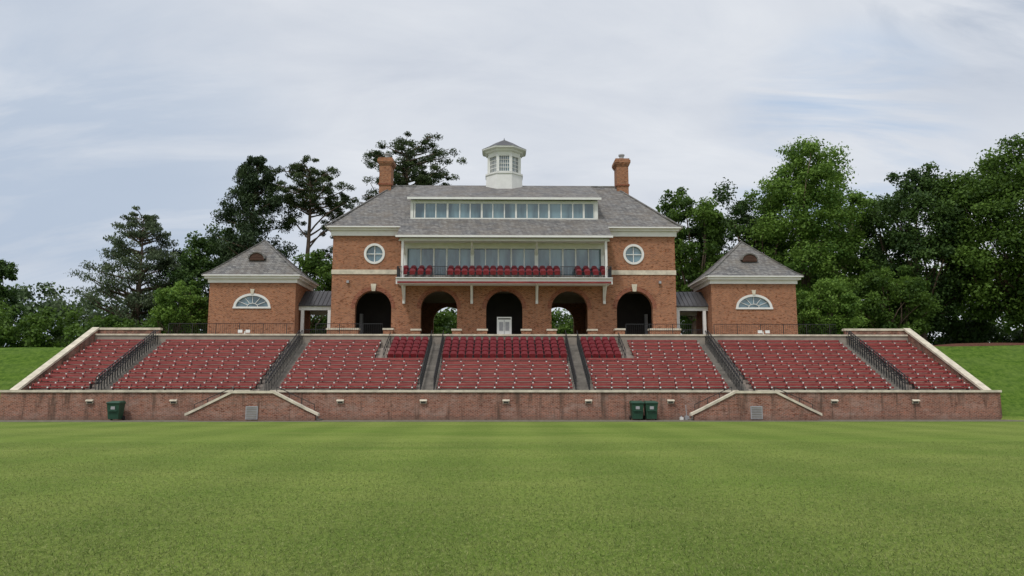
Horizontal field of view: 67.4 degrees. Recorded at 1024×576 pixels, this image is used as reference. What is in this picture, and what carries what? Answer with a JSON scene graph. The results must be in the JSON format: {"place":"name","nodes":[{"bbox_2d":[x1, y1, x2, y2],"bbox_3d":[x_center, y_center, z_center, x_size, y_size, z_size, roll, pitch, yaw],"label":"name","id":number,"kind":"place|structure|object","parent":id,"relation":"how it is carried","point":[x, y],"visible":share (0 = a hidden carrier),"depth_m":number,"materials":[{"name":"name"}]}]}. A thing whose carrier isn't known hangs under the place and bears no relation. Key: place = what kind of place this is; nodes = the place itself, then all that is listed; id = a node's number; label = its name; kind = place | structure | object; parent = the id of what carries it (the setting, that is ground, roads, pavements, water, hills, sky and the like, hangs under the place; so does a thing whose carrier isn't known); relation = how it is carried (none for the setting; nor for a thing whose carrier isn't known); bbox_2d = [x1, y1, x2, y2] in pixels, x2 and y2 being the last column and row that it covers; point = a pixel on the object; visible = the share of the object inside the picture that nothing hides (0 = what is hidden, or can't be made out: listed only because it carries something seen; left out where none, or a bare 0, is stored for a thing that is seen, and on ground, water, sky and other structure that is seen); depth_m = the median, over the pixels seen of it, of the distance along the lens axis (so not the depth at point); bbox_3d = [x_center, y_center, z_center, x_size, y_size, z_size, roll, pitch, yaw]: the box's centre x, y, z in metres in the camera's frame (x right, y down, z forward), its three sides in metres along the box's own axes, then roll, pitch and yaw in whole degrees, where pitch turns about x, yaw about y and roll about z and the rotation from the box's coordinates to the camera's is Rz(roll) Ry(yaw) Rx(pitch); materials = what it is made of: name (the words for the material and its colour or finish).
{"place":"outdoors","nodes":[
{"label":"outdoors","id":0,"kind":"place"},
{"bbox_2d":[0,420,1022,421],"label":"gravel path","id":1,"kind":"structure","parent":0,"point":[516,421],"depth_m":44.37,"materials":[{"name":"grey gravel"}]},
{"bbox_2d":[106,401,125,419],"bbox_3d":[-23.907,7.397,46.339,0.800,1.170,0.917,0,-8,-1],"label":"wheeled trash bin","id":2,"kind":"object","parent":1,"relation":"on","point":[115,409],"visible":0.94,"depth_m":46.00,"materials":[{"name":"green plastic"}]},
{"bbox_2d":[629,401,643,419],"bbox_3d":[7.609,7.468,46.858,0.800,1.170,0.917,0,-8,-1],"label":"wheeled trash bin","id":3,"kind":"object","parent":1,"relation":"on","point":[636,409],"visible":1,"depth_m":46.52,"materials":[{"name":"green plastic"}]},
{"bbox_2d":[643,401,658,419],"bbox_3d":[8.450,7.459,46.791,0.800,1.170,0.917,0,-8,-1],"label":"wheeled trash bin","id":4,"kind":"object","parent":1,"relation":"on","point":[650,409],"visible":0.93,"depth_m":46.45,"materials":[{"name":"green plastic"}]},
{"bbox_2d":[679,405,688,419],"bbox_3d":[10.607,7.666,47.321,0.550,0.905,0.320,0,-8,-1],"label":"utility box","id":5,"kind":"object","parent":1,"relation":"on","point":[686,417],"visible":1,"depth_m":47.16,"materials":[{"name":"grey metal"}]},
{"bbox_2d":[0,345,1023,575],"bbox_3d":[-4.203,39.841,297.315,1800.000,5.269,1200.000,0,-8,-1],"label":"grass ground","id":6,"kind":"structure","parent":0,"point":[996,368],"depth_m":13.35,"materials":[{"name":"green plant"}]},
{"bbox_2d":[0,259,28,326],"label":"broadleaf tree","id":7,"kind":"object","parent":6,"relation":"on","point":[9,270],"visible":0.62,"depth_m":100.01,"materials":[{"name":"green plant"}]},
{"bbox_2d":[3,281,105,345],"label":"distant tree line","id":8,"kind":"object","parent":6,"relation":"on","point":[24,294],"visible":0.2,"depth_m":118.38,"materials":[{"name":"green plant"}]},
{"bbox_2d":[0,299,199,347],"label":"shrub mass","id":9,"kind":"object","parent":6,"relation":"on","point":[35,327],"visible":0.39,"depth_m":77.89,"materials":[{"name":"green plant"}]},
{"bbox_2d":[46,205,201,341],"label":"feathery conifer tree","id":10,"kind":"object","parent":6,"relation":"on","point":[122,255],"visible":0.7,"depth_m":83.39,"materials":[{"name":"green plant"}]},
{"bbox_2d":[117,248,206,333],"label":"feathery conifer tree","id":11,"kind":"object","parent":6,"relation":"on","point":[149,307],"visible":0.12,"depth_m":86.69,"materials":[{"name":"green plant"}]},
{"bbox_2d":[148,280,208,333],"bbox_3d":[-27.279,2.316,63.200,4.982,6.337,5.024,3,-8,-19],"label":"crape myrtle","id":12,"kind":"object","parent":6,"relation":"on","point":[195,306],"visible":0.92,"depth_m":62.45,"materials":[{"name":"green plant"}]},
{"bbox_2d":[162,221,245,333],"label":"broadleaf tree","id":13,"kind":"object","parent":6,"relation":"on","point":[199,262],"visible":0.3,"depth_m":79.72,"materials":[{"name":"green plant"}]},
{"bbox_2d":[197,155,299,302],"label":"red cedar tree","id":14,"kind":"object","parent":6,"relation":"on","point":[251,189],"visible":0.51,"depth_m":80.34,"materials":[{"name":"green plant"}]},
{"bbox_2d":[201,239,318,333],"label":"brick pavilion","id":15,"kind":"structure","parent":6,"relation":"on","point":[264,281],"depth_m":61.15,"materials":[{"name":"red brick"}]},
{"bbox_2d":[290,249,332,333],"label":"broadleaf tree","id":16,"kind":"object","parent":6,"relation":"on","point":[314,264],"visible":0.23,"depth_m":76.18,"materials":[{"name":"green plant"}]},
{"bbox_2d":[271,155,358,259],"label":"pine tree","id":17,"kind":"object","parent":6,"relation":"on","point":[313,183],"visible":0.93,"depth_m":82.79,"materials":[{"name":"green plant"}]},
{"bbox_2d":[70,298,690,333],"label":"distant tree line","id":18,"kind":"object","parent":6,"relation":"on","point":[447,327],"visible":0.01,"depth_m":107.82,"materials":[{"name":"green plant"}]},
{"bbox_2d":[348,131,465,207],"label":"pine tree","id":19,"kind":"object","parent":6,"relation":"on","point":[407,161],"visible":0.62,"depth_m":87.53,"materials":[{"name":"green plant"}]},
{"bbox_2d":[10,323,990,390],"bbox_3d":[-0.625,6.596,61.321,61.280,6.840,26.700,0,-8,-1],"label":"grandstand","id":20,"kind":"object","parent":6,"relation":"on","point":[95,358],"visible":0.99,"depth_m":52.97,"materials":[{"name":"plastic"}]},
{"bbox_2d":[238,330,249,333],"bbox_3d":[-19.856,3.321,56.962,0.900,0.440,0.250,0,-8,-1],"label":"floodlight","id":21,"kind":"object","parent":20,"relation":"on","point":[241,331],"visible":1,"depth_m":56.87,"materials":[{"name":"white paint"}]},
{"bbox_2d":[298,291,330,333],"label":"covered walkway","id":22,"kind":"structure","parent":20,"relation":"on","point":[317,302],"depth_m":62.45,"materials":[{"name":"metal"}]},
{"bbox_2d":[330,236,676,333],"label":"brick walls","id":23,"kind":"structure","parent":20,"relation":"on","point":[631,311],"depth_m":61.76,"materials":[{"name":"red brick"}]},
{"bbox_2d":[329,228,678,308],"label":"stone trim","id":24,"kind":"structure","parent":23,"relation":"on","point":[374,253],"depth_m":61.80,"materials":[{"name":"stone"}]},
{"bbox_2d":[324,185,682,243],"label":"slate roof","id":25,"kind":"structure","parent":24,"relation":"on","point":[391,208],"depth_m":63.00,"materials":[{"name":"grey stone"}]},
{"bbox_2d":[407,197,600,218],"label":"clerestory windows","id":26,"kind":"structure","parent":25,"relation":"on","point":[504,208],"depth_m":62.88,"materials":[{"name":"clear glass"}]},
{"bbox_2d":[482,139,525,188],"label":"cupola","id":27,"kind":"object","parent":25,"relation":"on","point":[504,156],"visible":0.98,"depth_m":67.84,"materials":[{"name":"white paint"}]},
{"bbox_2d":[377,153,630,193],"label":"chimneys","id":28,"kind":"object","parent":25,"relation":"on","point":[620,165],"visible":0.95,"depth_m":68.28,"materials":[{"name":"brick"}]},
{"bbox_2d":[399,238,609,277],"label":"press box windows","id":29,"kind":"structure","parent":23,"relation":"on","point":[510,252],"depth_m":62.01,"materials":[{"name":"clear glass"}]},
{"bbox_2d":[396,266,612,303],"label":"balcony","id":30,"kind":"structure","parent":23,"relation":"attached to","point":[471,281],"depth_m":59.73,"materials":[{"name":"white paint"}]},
{"bbox_2d":[400,265,607,276],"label":"balcony chairs","id":31,"kind":"object","parent":30,"relation":"on","point":[513,270],"visible":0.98,"depth_m":60.40,"materials":[{"name":"red plastic"}]},
{"bbox_2d":[327,328,680,333],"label":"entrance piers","id":32,"kind":"structure","parent":20,"relation":"on","point":[523,331],"depth_m":60.33,"materials":[{"name":"brick"}]},
{"bbox_2d":[497,317,511,333],"bbox_3d":[-0.616,3.204,61.136,1.160,1.790,0.150,0,-8,-1],"label":"white door","id":33,"kind":"structure","parent":20,"relation":"on","point":[504,326],"depth_m":61.09,"materials":[{"name":"paint"}]},
{"bbox_2d":[676,291,708,333],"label":"covered walkway","id":34,"kind":"structure","parent":20,"relation":"on","point":[689,303],"depth_m":62.85,"materials":[{"name":"metal"}]},
{"bbox_2d":[310,307,690,333],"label":"background hedge","id":35,"kind":"object","parent":6,"relation":"on","point":[440,317],"visible":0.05,"depth_m":85.46,"materials":[{"name":"green plant"}]},
{"bbox_2d":[0,387,1001,420],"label":"wall and stairs","id":36,"kind":"structure","parent":6,"relation":"on","point":[275,405],"depth_m":47.35,"materials":[{"name":"brown brick"}]},
{"bbox_2d":[85,400,93,403],"bbox_3d":[-25.866,6.949,47.008,0.440,0.240,0.199,0,-8,-1],"label":"wall step light","id":37,"kind":"object","parent":36,"relation":"attached to","point":[89,401],"visible":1,"depth_m":47.01,"materials":[{"name":"metal"}]},
{"bbox_2d":[0,441,1023,575],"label":"turf blades","id":38,"kind":"object","parent":6,"relation":"on","point":[1005,568],"visible":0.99,"depth_m":9.54,"materials":[{"name":"green plant"}]},
{"bbox_2d":[655,187,727,333],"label":"oak tree","id":39,"kind":"object","parent":6,"relation":"on","point":[705,212],"visible":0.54,"depth_m":82.73,"materials":[{"name":"green plant"}]},
{"bbox_2d":[690,177,787,271],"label":"oak tree","id":40,"kind":"object","parent":6,"relation":"on","point":[732,224],"visible":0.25,"depth_m":85.37,"materials":[{"name":"green plant"}]},
{"bbox_2d":[687,240,803,333],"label":"brick pavilion","id":41,"kind":"structure","parent":6,"relation":"on","point":[741,282],"depth_m":61.74,"materials":[{"name":"red brick"}]},
{"bbox_2d":[737,134,880,319],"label":"maple tree","id":42,"kind":"object","parent":6,"relation":"on","point":[800,195],"visible":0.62,"depth_m":79.28,"materials":[{"name":"green plant"}]},
{"bbox_2d":[796,274,869,334],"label":"crape myrtle","id":43,"kind":"object","parent":6,"relation":"on","point":[814,305],"visible":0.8,"depth_m":66.20,"materials":[{"name":"green plant"}]},
{"bbox_2d":[792,189,888,327],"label":"maple tree","id":44,"kind":"object","parent":6,"relation":"on","point":[870,240],"visible":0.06,"depth_m":92.53,"materials":[{"name":"green plant"}]},
{"bbox_2d":[675,237,1022,342],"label":"distant tree line","id":45,"kind":"object","parent":6,"relation":"on","point":[1006,326],"depth_m":106.64,"materials":[{"name":"green plant"}]},
{"bbox_2d":[847,264,945,334],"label":"broadleaf tree","id":46,"kind":"object","parent":6,"relation":"on","point":[877,304],"visible":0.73,"depth_m":70.17,"materials":[{"name":"green plant"}]},
{"bbox_2d":[844,161,983,340],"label":"oak tree","id":47,"kind":"object","parent":6,"relation":"on","point":[904,237],"visible":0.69,"depth_m":75.27,"materials":[{"name":"green plant"}]},
{"bbox_2d":[828,309,1022,344],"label":"undergrowth hedge","id":48,"kind":"object","parent":6,"relation":"on","point":[962,330],"visible":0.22,"depth_m":77.72,"materials":[{"name":"green plant"}]},
{"bbox_2d":[909,132,1023,342],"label":"oak tree","id":49,"kind":"object","parent":6,"relation":"on","point":[993,197],"visible":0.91,"depth_m":72.35,"materials":[{"name":"green plant"}]},
{"bbox_2d":[0,0,1023,344],"label":"sky","id":50,"kind":"structure","parent":0,"point":[108,108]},
{"bbox_2d":[933,343,1023,345],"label":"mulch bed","id":51,"kind":"object","parent":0,"point":[981,344],"visible":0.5,"depth_m":60.41,"materials":[{"name":"brown soil"}]}
]}

